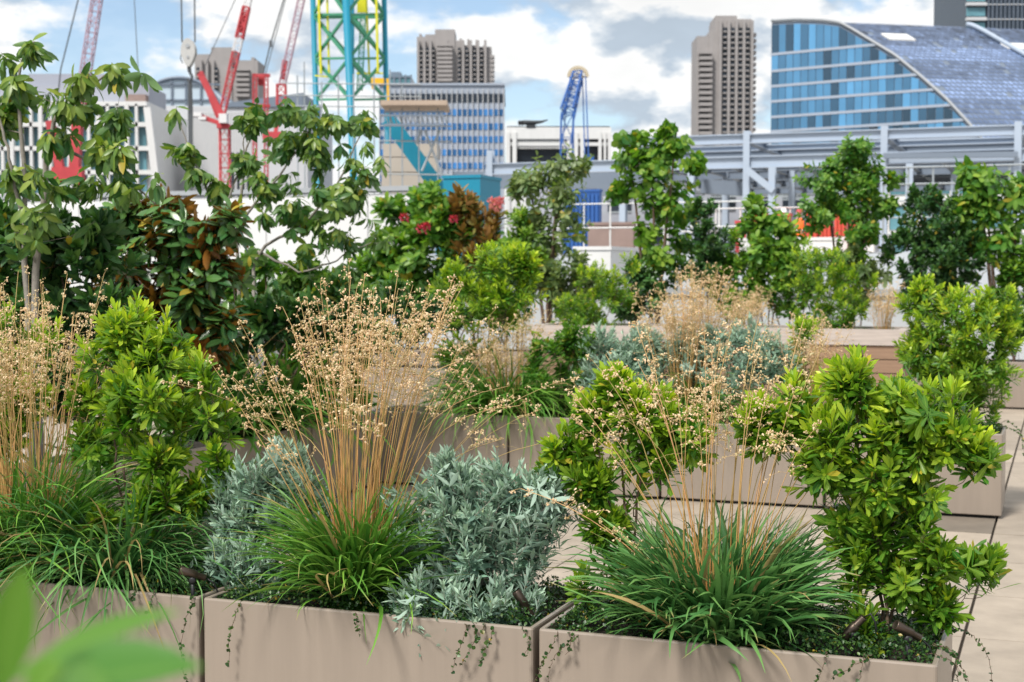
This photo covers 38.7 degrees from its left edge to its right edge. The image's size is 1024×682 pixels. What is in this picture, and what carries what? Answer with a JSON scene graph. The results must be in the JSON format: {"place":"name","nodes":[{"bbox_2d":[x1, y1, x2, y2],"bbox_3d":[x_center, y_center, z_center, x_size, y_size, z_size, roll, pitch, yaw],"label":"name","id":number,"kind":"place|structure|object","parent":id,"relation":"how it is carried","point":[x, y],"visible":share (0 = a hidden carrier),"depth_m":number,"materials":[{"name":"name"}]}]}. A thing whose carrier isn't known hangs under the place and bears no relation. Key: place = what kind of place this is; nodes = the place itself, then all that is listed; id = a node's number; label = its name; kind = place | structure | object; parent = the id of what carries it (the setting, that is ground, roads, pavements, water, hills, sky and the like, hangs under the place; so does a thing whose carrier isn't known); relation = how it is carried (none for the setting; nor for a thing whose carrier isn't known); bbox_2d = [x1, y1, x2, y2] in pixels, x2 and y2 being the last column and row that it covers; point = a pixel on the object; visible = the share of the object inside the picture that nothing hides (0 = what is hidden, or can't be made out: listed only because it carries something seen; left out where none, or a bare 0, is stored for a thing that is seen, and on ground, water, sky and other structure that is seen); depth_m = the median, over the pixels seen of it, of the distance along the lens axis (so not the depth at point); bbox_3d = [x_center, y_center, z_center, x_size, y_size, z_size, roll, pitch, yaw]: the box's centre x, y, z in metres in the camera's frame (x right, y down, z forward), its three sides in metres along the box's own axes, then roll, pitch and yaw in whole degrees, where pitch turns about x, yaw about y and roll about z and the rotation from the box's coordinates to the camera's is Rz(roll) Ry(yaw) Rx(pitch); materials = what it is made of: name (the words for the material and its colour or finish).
{"place":"outdoors","nodes":[
{"label":"outdoors","id":0,"kind":"place"},
{"bbox_2d":[0,74,186,201],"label":"office building","id":1,"kind":"structure","parent":0,"point":[150,135],"depth_m":199.70,"materials":[{"name":"white concrete"}]},
{"bbox_2d":[0,564,203,681],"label":"leaf","id":2,"kind":"object","parent":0,"point":[96,651],"visible":1,"depth_m":0.62,"materials":[{"name":"green plant"}]},
{"bbox_2d":[180,0,196,190],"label":"hook block","id":3,"kind":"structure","parent":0,"point":[188,50],"depth_m":59.47,"materials":[{"name":"grey metal"}]},
{"bbox_2d":[157,76,232,105],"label":"station roof","id":4,"kind":"structure","parent":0,"point":[175,89],"depth_m":327.99,"materials":[{"name":"grey glass"}]},
{"bbox_2d":[195,47,263,101],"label":"tower block","id":5,"kind":"structure","parent":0,"point":[215,68],"depth_m":694.19,"materials":[{"name":"concrete"}]},
{"bbox_2d":[193,93,332,197],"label":"hall building","id":6,"kind":"structure","parent":0,"point":[205,138],"depth_m":213.90,"materials":[{"name":"grey concrete"}]},
{"bbox_2d":[378,83,504,253],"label":"office building","id":7,"kind":"structure","parent":0,"point":[476,130],"depth_m":218.64,"materials":[{"name":"blue glass"}]},
{"bbox_2d":[417,29,494,82],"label":"tower block","id":8,"kind":"structure","parent":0,"point":[444,56],"depth_m":643.49,"materials":[{"name":"concrete"}]},
{"bbox_2d":[0,0,933,234],"label":"sky","id":9,"kind":"structure","parent":0,"point":[635,54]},
{"bbox_2d":[6,390,1023,681],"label":"paving","id":10,"kind":"structure","parent":0,"point":[996,628],"depth_m":9.12,"materials":[{"name":"beige stone"}]},
{"bbox_2d":[2,463,104,503],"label":"planter","id":11,"kind":"object","parent":10,"relation":"on","point":[57,478],"visible":0.03,"depth_m":8.38,"materials":[{"name":"beige paint"}]},
{"bbox_2d":[0,32,165,472],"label":"tree","id":12,"kind":"object","parent":11,"relation":"on","point":[104,154],"visible":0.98,"depth_m":8.14,"materials":[{"name":"green plant"}]},
{"bbox_2d":[0,561,231,681],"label":"planter","id":13,"kind":"object","parent":10,"relation":"on","point":[48,636],"visible":0.18,"depth_m":5.09,"materials":[{"name":"beige paint"}]},
{"bbox_2d":[0,265,203,632],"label":"grass clump","id":14,"kind":"object","parent":13,"relation":"in","point":[65,482],"visible":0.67,"depth_m":5.39,"materials":[{"name":"plant"}]},
{"bbox_2d":[0,551,230,681],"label":"creeping groundcover","id":15,"kind":"object","parent":13,"relation":"in","point":[164,585],"visible":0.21,"depth_m":5.15,"materials":[{"name":"green plant"}]},
{"bbox_2d":[0,456,292,652],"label":"grass clump","id":16,"kind":"object","parent":13,"relation":"in","point":[119,557],"visible":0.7,"depth_m":5.19,"materials":[{"name":"green plant"}]},
{"bbox_2d":[62,290,245,546],"bbox_3d":[-1.365,0.359,5.368,0.783,1.103,0.433,1,3,17],"label":"shrub","id":17,"kind":"object","parent":13,"relation":"in","point":[124,335],"visible":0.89,"depth_m":5.32,"materials":[{"name":"green plant"}]},
{"bbox_2d":[25,441,215,537],"bbox_3d":[-2.386,0.983,9.040,0.600,0.590,1.200,1,3,21],"label":"planter","id":18,"kind":"object","parent":10,"relation":"on","point":[198,446],"visible":0.06,"depth_m":9.14,"materials":[{"name":"beige paint"}]},
{"bbox_2d":[0,197,149,451],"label":"laurel","id":19,"kind":"object","parent":18,"relation":"on","point":[99,256],"visible":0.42,"depth_m":8.46,"materials":[{"name":"green plant"}]},
{"bbox_2d":[93,183,257,445],"bbox_3d":[-2.240,-0.161,9.553,1.225,1.757,0.805,0,3,0],"label":"magnolia","id":20,"kind":"object","parent":18,"relation":"on","point":[197,269],"visible":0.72,"depth_m":9.36,"materials":[{"name":"green plant"}]},
{"bbox_2d":[139,325,351,463],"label":"strap plant","id":21,"kind":"object","parent":18,"relation":"in","point":[247,433],"visible":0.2,"depth_m":9.96,"materials":[{"name":"green plant"}]},
{"bbox_2d":[159,425,310,484],"bbox_3d":[-1.953,0.929,10.177,0.600,0.590,1.200,1,3,21],"label":"planter","id":22,"kind":"object","parent":10,"relation":"on","point":[241,451],"visible":0.14,"depth_m":9.91,"materials":[{"name":"beige paint"}]},
{"bbox_2d":[160,104,268,439],"bbox_3d":[-1.993,-0.445,9.817,0.795,2.291,0.294,1,3,20],"label":"tree","id":23,"kind":"object","parent":22,"relation":"on","point":[188,157],"visible":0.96,"depth_m":9.78,"materials":[{"name":"green plant"}]},
{"bbox_2d":[221,246,378,389],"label":"shrub","id":24,"kind":"object","parent":22,"relation":"on","point":[269,268],"visible":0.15,"depth_m":11.15,"materials":[{"name":"green plant"}]},
{"bbox_2d":[209,269,398,398],"bbox_3d":[-1.637,0.074,10.587,1.667,1.196,0.654,1,3,19],"label":"laurel","id":25,"kind":"object","parent":22,"relation":"on","point":[267,322],"visible":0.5,"depth_m":10.47,"materials":[{"name":"green plant"}]},
{"bbox_2d":[235,97,393,436],"bbox_3d":[-1.477,-0.577,10.852,1.076,2.480,0.877,-1,3,-17],"label":"tree","id":26,"kind":"object","parent":22,"relation":"on","point":[348,196],"visible":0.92,"depth_m":10.75,"materials":[{"name":"green plant"}]},
{"bbox_2d":[303,410,381,498],"bbox_3d":[-1.521,0.876,11.315,0.600,0.590,1.200,1,3,21],"label":"planter","id":27,"kind":"object","parent":10,"relation":"on","point":[318,458],"visible":0.1,"depth_m":11.03,"materials":[{"name":"beige paint"}]},
{"bbox_2d":[162,324,402,485],"bbox_3d":[-1.788,0.423,10.795,2.054,1.274,2.044,0,3,0],"label":"strap plant","id":28,"kind":"object","parent":27,"relation":"in","point":[296,383],"visible":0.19,"depth_m":10.47,"materials":[{"name":"green plant"}]},
{"bbox_2d":[269,321,379,421],"bbox_3d":[-1.464,0.215,11.325,0.920,0.841,0.515,1,3,16],"label":"laurel","id":29,"kind":"object","parent":27,"relation":"on","point":[273,356],"visible":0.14,"depth_m":11.25,"materials":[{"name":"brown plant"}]},
{"bbox_2d":[204,569,582,681],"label":"planter","id":30,"kind":"object","parent":10,"relation":"on","point":[278,642],"visible":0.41,"depth_m":4.79,"materials":[{"name":"beige paint"}]},
{"bbox_2d":[190,434,336,603],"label":"shrub","id":31,"kind":"object","parent":30,"relation":"on","point":[229,506],"visible":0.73,"depth_m":5.19,"materials":[{"name":"green plant"}]},
{"bbox_2d":[160,258,624,664],"bbox_3d":[-0.366,0.351,4.922,1.476,1.264,1.121,1,3,17],"label":"grass clump","id":32,"kind":"object","parent":30,"relation":"in","point":[345,549],"visible":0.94,"depth_m":4.92,"materials":[{"name":"plant"}]},
{"bbox_2d":[217,563,570,673],"bbox_3d":[-0.394,0.952,5.012,1.200,0.286,0.646,1,3,21],"label":"creeping groundcover","id":33,"kind":"object","parent":30,"relation":"in","point":[550,599],"visible":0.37,"depth_m":4.88,"materials":[{"name":"green plant"}]},
{"bbox_2d":[377,444,586,656],"bbox_3d":[-0.120,0.701,4.912,0.807,0.708,0.633,0,3,0],"label":"shrub","id":34,"kind":"object","parent":30,"relation":"on","point":[467,513],"visible":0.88,"depth_m":4.85,"materials":[{"name":"green plant"}]},
{"bbox_2d":[353,364,464,409],"bbox_3d":[-1.226,0.594,17.343,1.200,0.590,0.600,1,3,21],"label":"planter","id":35,"kind":"object","parent":10,"relation":"on","point":[432,380],"visible":0.23,"depth_m":17.04,"materials":[{"name":"beige paint"}]},
{"bbox_2d":[333,277,449,367],"bbox_3d":[-1.448,-0.208,17.413,1.534,1.123,0.693,2,3,32],"label":"laurel","id":36,"kind":"object","parent":35,"relation":"on","point":[403,302],"visible":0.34,"depth_m":17.26,"materials":[{"name":"green plant"}]},
{"bbox_2d":[386,347,464,364],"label":"planter","id":37,"kind":"object","parent":10,"relation":"on","point":[422,357],"visible":0.16,"depth_m":21.01,"materials":[{"name":"beige paint"}]},
{"bbox_2d":[346,179,483,348],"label":"flowering shrub","id":38,"kind":"object","parent":37,"relation":"on","point":[423,224],"visible":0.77,"depth_m":21.01,"materials":[{"name":"green plant"}]},
{"bbox_2d":[368,404,509,488],"bbox_3d":[-0.495,0.853,11.819,1.200,0.590,0.600,1,3,21],"label":"planter","id":39,"kind":"object","parent":10,"relation":"on","point":[461,433],"visible":0.48,"depth_m":11.54,"materials":[{"name":"beige paint"}]},
{"bbox_2d":[426,239,548,385],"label":"shrub","id":40,"kind":"object","parent":39,"relation":"on","point":[521,264],"visible":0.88,"depth_m":11.70,"materials":[{"name":"green plant"}]},
{"bbox_2d":[402,302,589,468],"bbox_3d":[-0.026,0.368,11.662,1.787,1.362,1.776,0,3,0],"label":"grass clump","id":41,"kind":"object","parent":39,"relation":"in","point":[483,399],"visible":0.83,"depth_m":11.40,"materials":[{"name":"plant"}]},
{"bbox_2d":[464,349,530,385],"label":"planter","id":42,"kind":"object","parent":10,"relation":"on","point":[514,353],"visible":0.22,"depth_m":20.54,"materials":[{"name":"beige paint"}]},
{"bbox_2d":[443,181,507,344],"bbox_3d":[-0.535,-1.067,20.986,1.025,2.490,1.014,0,3,0],"label":"magnolia","id":43,"kind":"object","parent":42,"relation":"on","point":[459,200],"visible":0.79,"depth_m":20.83,"materials":[{"name":"brown plant"}]},
{"bbox_2d":[487,196,551,351],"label":"flowering shrub","id":44,"kind":"object","parent":42,"relation":"on","point":[518,217],"visible":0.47,"depth_m":20.35,"materials":[{"name":"green plant"}]},
{"bbox_2d":[504,143,593,323],"bbox_3d":[0.503,-1.292,20.570,1.436,2.980,0.920,1,3,18],"label":"sapling","id":45,"kind":"object","parent":42,"relation":"on","point":[528,184],"visible":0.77,"depth_m":20.38,"materials":[{"name":"green plant"}]},
{"bbox_2d":[509,410,660,498],"bbox_3d":[0.644,0.873,11.387,1.200,0.590,0.600,1,3,21],"label":"planter","id":46,"kind":"object","parent":10,"relation":"on","point":[515,443],"visible":0.27,"depth_m":11.24,"materials":[{"name":"beige paint"}]},
{"bbox_2d":[519,318,601,417],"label":"shrub","id":47,"kind":"object","parent":46,"relation":"on","point":[566,341],"visible":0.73,"depth_m":11.40,"materials":[{"name":"green plant"}]},
{"bbox_2d":[565,319,673,397],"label":"shrub","id":48,"kind":"object","parent":46,"relation":"on","point":[625,354],"visible":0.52,"depth_m":11.21,"materials":[{"name":"green plant"}]},
{"bbox_2d":[386,288,1023,359],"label":"parapet wall","id":49,"kind":"structure","parent":10,"relation":"on","point":[897,320],"depth_m":22.79,"materials":[{"name":"beige concrete"}]},
{"bbox_2d":[529,322,911,415],"bbox_3d":[2.376,0.367,16.792,4.287,1.086,0.990,1,3,21],"label":"raised bed","id":50,"kind":"object","parent":10,"relation":"on","point":[873,341],"visible":0.13,"depth_m":15.84,"materials":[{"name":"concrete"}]},
{"bbox_2d":[549,251,640,325],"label":"shrub","id":51,"kind":"object","parent":50,"relation":"on","point":[580,312],"visible":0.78,"depth_m":17.14,"materials":[{"name":"green plant"}]},
{"bbox_2d":[786,235,878,344],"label":"shrub","id":52,"kind":"object","parent":50,"relation":"on","point":[820,287],"visible":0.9,"depth_m":16.19,"materials":[{"name":"green plant"}]},
{"bbox_2d":[661,416,827,507],"bbox_3d":[1.782,0.893,10.955,1.200,0.590,0.600,1,3,21],"label":"planter","id":53,"kind":"object","parent":10,"relation":"on","point":[727,475],"visible":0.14,"depth_m":10.69,"materials":[{"name":"beige paint"}]},
{"bbox_2d":[613,259,767,446],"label":"grass clump","id":54,"kind":"object","parent":53,"relation":"in","point":[697,320],"visible":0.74,"depth_m":10.99,"materials":[{"name":"plant"}]},
{"bbox_2d":[655,311,805,423],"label":"shrub","id":55,"kind":"object","parent":53,"relation":"on","point":[738,339],"visible":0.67,"depth_m":10.88,"materials":[{"name":"green plant"}]},
{"bbox_2d":[775,315,826,400],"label":"shrub","id":56,"kind":"object","parent":53,"relation":"on","point":[804,325],"visible":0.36,"depth_m":10.85,"materials":[{"name":"green plant"}]},
{"bbox_2d":[737,308,868,423],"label":"grass clump","id":57,"kind":"object","parent":53,"relation":"in","point":[812,360],"visible":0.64,"depth_m":10.71,"materials":[{"name":"plant"}]},
{"bbox_2d":[539,591,952,681],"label":"planter","id":58,"kind":"object","parent":10,"relation":"on","point":[594,656],"visible":0.39,"depth_m":4.40,"materials":[{"name":"beige paint"}]},
{"bbox_2d":[527,359,718,615],"bbox_3d":[0.352,0.498,4.801,0.662,0.880,0.353,1,3,14],"label":"shrub","id":59,"kind":"object","parent":58,"relation":"on","point":[587,471],"visible":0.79,"depth_m":4.77,"materials":[{"name":"green plant"}]},
{"bbox_2d":[509,303,883,681],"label":"grass clump","id":60,"kind":"object","parent":58,"relation":"in","point":[729,579],"visible":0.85,"depth_m":4.46,"materials":[{"name":"plant"}]},
{"bbox_2d":[534,587,992,681],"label":"creeping groundcover","id":61,"kind":"object","parent":58,"relation":"in","point":[585,609],"visible":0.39,"depth_m":4.39,"materials":[{"name":"green plant"}]},
{"bbox_2d":[730,344,1020,657],"bbox_3d":[1.103,0.486,4.465,0.874,0.957,0.392,0,3,10],"label":"shrub","id":62,"kind":"object","parent":58,"relation":"on","point":[901,417],"visible":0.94,"depth_m":4.41,"materials":[{"name":"green plant"}]},
{"bbox_2d":[826,426,1005,517],"bbox_3d":[2.921,0.913,10.523,1.200,0.590,0.600,1,3,21],"label":"planter","id":63,"kind":"object","parent":10,"relation":"on","point":[978,499],"visible":0.08,"depth_m":10.11,"materials":[{"name":"beige paint"}]},
{"bbox_2d":[890,273,1023,427],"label":"shrub","id":64,"kind":"object","parent":63,"relation":"in","point":[964,353],"visible":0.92,"depth_m":10.27,"materials":[{"name":"green plant"}]},
{"bbox_2d":[912,359,1002,407],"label":"planter","id":65,"kind":"object","parent":10,"relation":"on","point":[919,383],"depth_m":18.27,"materials":[{"name":"beige paint"}]},
{"bbox_2d":[876,182,990,340],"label":"evergreen shrub","id":66,"kind":"object","parent":65,"relation":"on","point":[935,244],"visible":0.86,"depth_m":18.50,"materials":[{"name":"green plant"}]},
{"bbox_2d":[938,155,1023,338],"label":"sapling","id":67,"kind":"object","parent":65,"relation":"on","point":[982,203],"visible":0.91,"depth_m":18.31,"materials":[{"name":"green plant"}]},
{"bbox_2d":[1002,359,1023,408],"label":"planter","id":68,"kind":"object","parent":10,"relation":"on","point":[1016,401],"visible":0.44,"depth_m":18.13,"materials":[{"name":"beige paint"}]},
{"bbox_2d":[973,245,1023,361],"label":"shrub","id":69,"kind":"object","parent":68,"relation":"on","point":[1008,268],"visible":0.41,"depth_m":18.23,"materials":[{"name":"green plant"}]},
{"bbox_2d":[506,126,611,236],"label":"office building","id":70,"kind":"structure","parent":0,"point":[523,143],"depth_m":298.38,"materials":[{"name":"white concrete"}]},
{"bbox_2d":[538,248,604,321],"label":"shrub","id":71,"kind":"object","parent":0,"point":[557,280],"visible":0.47,"depth_m":20.32,"materials":[{"name":"green plant"}]},
{"bbox_2d":[593,251,679,322],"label":"shrub","id":72,"kind":"object","parent":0,"point":[644,280],"visible":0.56,"depth_m":19.95,"materials":[{"name":"green plant"}]},
{"bbox_2d":[603,118,707,322],"bbox_3d":[1.974,-1.413,20.046,1.409,3.274,0.960,0,3,0],"label":"sapling","id":73,"kind":"object","parent":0,"point":[657,162],"visible":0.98,"depth_m":19.91,"materials":[{"name":"green plant"}]},
{"bbox_2d":[666,195,736,322],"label":"evergreen shrub","id":74,"kind":"object","parent":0,"point":[713,250],"visible":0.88,"depth_m":19.62,"materials":[{"name":"green plant"}]},
{"bbox_2d":[691,16,755,146],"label":"tower block","id":75,"kind":"structure","parent":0,"point":[723,70],"depth_m":594.06,"materials":[{"name":"concrete"}]},
{"bbox_2d":[691,227,771,324],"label":"shrub","id":76,"kind":"object","parent":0,"point":[735,262],"visible":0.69,"depth_m":19.50,"materials":[{"name":"green plant"}]},
{"bbox_2d":[735,191,807,324],"bbox_3d":[3.479,-0.876,19.414,0.985,2.255,0.803,0,3,0],"label":"sapling","id":77,"kind":"object","parent":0,"point":[764,228],"visible":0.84,"depth_m":19.32,"materials":[{"name":"green plant"}]},
{"bbox_2d":[743,243,826,324],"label":"shrub","id":78,"kind":"object","parent":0,"point":[786,305],"visible":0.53,"depth_m":19.24,"materials":[{"name":"green plant"}]},
{"bbox_2d":[792,132,907,319],"bbox_3d":[4.370,-1.220,19.084,1.207,2.978,1.340,-1,3,-28],"label":"sapling","id":79,"kind":"object","parent":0,"point":[829,206],"visible":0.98,"depth_m":18.88,"materials":[{"name":"green plant"}]},
{"bbox_2d":[822,240,892,325],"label":"shrub","id":80,"kind":"object","parent":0,"point":[868,269],"visible":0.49,"depth_m":18.89,"materials":[{"name":"green plant"}]},
{"bbox_2d":[770,17,1023,143],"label":"office building","id":81,"kind":"structure","parent":0,"point":[826,75],"depth_m":286.98,"materials":[{"name":"metal"}]},
{"bbox_2d":[771,24,870,52],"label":"ribbon window","id":82,"kind":"structure","parent":81,"relation":"in","point":[785,36],"depth_m":292.60,"materials":[{"name":"blue glass"}]},
{"bbox_2d":[771,47,893,69],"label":"ribbon window","id":83,"kind":"structure","parent":81,"relation":"in","point":[862,54],"depth_m":290.21,"materials":[{"name":"blue glass"}]},
{"bbox_2d":[771,62,910,84],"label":"ribbon window","id":84,"kind":"structure","parent":81,"relation":"in","point":[843,72],"depth_m":289.22,"materials":[{"name":"blue glass"}]},
{"bbox_2d":[771,76,930,99],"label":"ribbon window","id":85,"kind":"structure","parent":81,"relation":"in","point":[908,83],"depth_m":288.45,"materials":[{"name":"blue glass"}]},
{"bbox_2d":[771,91,948,115],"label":"ribbon window","id":86,"kind":"structure","parent":81,"relation":"in","point":[915,98],"depth_m":287.11,"materials":[{"name":"blue glass"}]},
{"bbox_2d":[771,107,959,129],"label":"ribbon window","id":87,"kind":"structure","parent":81,"relation":"in","point":[921,114],"depth_m":286.27,"materials":[{"name":"blue glass"}]},
{"bbox_2d":[934,0,1023,29],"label":"tower block","id":88,"kind":"structure","parent":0,"point":[1001,14],"depth_m":515.19,"materials":[{"name":"grey concrete"}]},
{"label":"city ground","id":89,"kind":"structure","parent":0,"visible":0},
{"bbox_2d":[45,0,137,199],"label":"crane","id":90,"kind":"object","parent":89,"relation":"on","point":[60,170],"visible":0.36,"depth_m":148.75,"materials":[{"name":"red metal"}]},
{"bbox_2d":[0,185,418,300],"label":"site hoarding","id":91,"kind":"object","parent":89,"relation":"on","point":[284,250],"visible":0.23,"depth_m":30.87,"materials":[{"name":"white paint"}]},
{"bbox_2d":[193,0,251,187],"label":"crane","id":92,"kind":"object","parent":89,"relation":"on","point":[222,122],"visible":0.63,"depth_m":178.42,"materials":[{"name":"red metal"}]},
{"bbox_2d":[252,0,304,195],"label":"crane","id":93,"kind":"object","parent":89,"relation":"on","point":[261,82],"visible":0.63,"depth_m":168.57,"materials":[{"name":"red metal"}]},
{"bbox_2d":[310,0,388,187],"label":"construction mast","id":94,"kind":"object","parent":89,"relation":"on","point":[349,18],"visible":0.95,"depth_m":80.14,"materials":[{"name":"teal metal"}]},
{"bbox_2d":[442,174,501,275],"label":"turquoise box","id":95,"kind":"object","parent":89,"relation":"on","point":[484,187],"visible":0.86,"depth_m":41.92,"materials":[{"name":"teal metal"}]},
{"bbox_2d":[560,66,593,159],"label":"crane","id":96,"kind":"object","parent":89,"relation":"on","point":[571,85],"visible":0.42,"depth_m":134.81,"materials":[{"name":"blue metal"}]},
{"bbox_2d":[573,246,643,287],"bbox_3d":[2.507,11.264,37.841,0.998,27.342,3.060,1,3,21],"label":"white cabin","id":97,"kind":"object","parent":89,"relation":"on","point":[609,255],"visible":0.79,"depth_m":35.83,"materials":[{"name":"white metal"}]},
{"bbox_2d":[427,252,1022,296],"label":"site building","id":98,"kind":"structure","parent":89,"relation":"on","point":[982,281],"depth_m":38.95,"materials":[{"name":"concrete"}]},
{"bbox_2d":[282,62,451,194],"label":"scaffold","id":99,"kind":"object","parent":98,"relation":"on","point":[402,106],"visible":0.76,"depth_m":67.49,"materials":[{"name":"silver metal"}]},
{"bbox_2d":[382,144,439,193],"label":"concrete kentledge","id":100,"kind":"object","parent":98,"relation":"on","point":[396,164],"visible":0.39,"depth_m":75.66,"materials":[{"name":"beige concrete"}]},
{"bbox_2d":[382,116,442,252],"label":"raking strut","id":101,"kind":"object","parent":98,"relation":"on","point":[410,150],"visible":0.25,"depth_m":71.40,"materials":[{"name":"teal metal"}]},
{"bbox_2d":[563,189,602,253],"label":"blue panel stack","id":102,"kind":"object","parent":98,"relation":"on","point":[593,213],"visible":0.21,"depth_m":51.46,"materials":[{"name":"blue"}]},
{"bbox_2d":[587,222,644,247],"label":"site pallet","id":103,"kind":"object","parent":98,"relation":"on","point":[622,237],"visible":0.36,"depth_m":44.95,"materials":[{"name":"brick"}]},
{"bbox_2d":[534,181,879,252],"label":"site shed","id":104,"kind":"structure","parent":98,"relation":"on","point":[781,201],"depth_m":105.43,"materials":[{"name":"white metal"}]},
{"bbox_2d":[453,121,1023,252],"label":"steel frame","id":105,"kind":"object","parent":98,"relation":"on","point":[757,163],"visible":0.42,"depth_m":67.00,"materials":[{"name":"grey metal"}]},
{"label":"planter","id":106,"kind":"object","parent":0,"visible":0},
{"bbox_2d":[0,301,65,469],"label":"ornamental grass","id":107,"kind":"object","parent":106,"relation":"on","point":[25,427],"depth_m":5.80,"materials":[{"name":"brown plant"}]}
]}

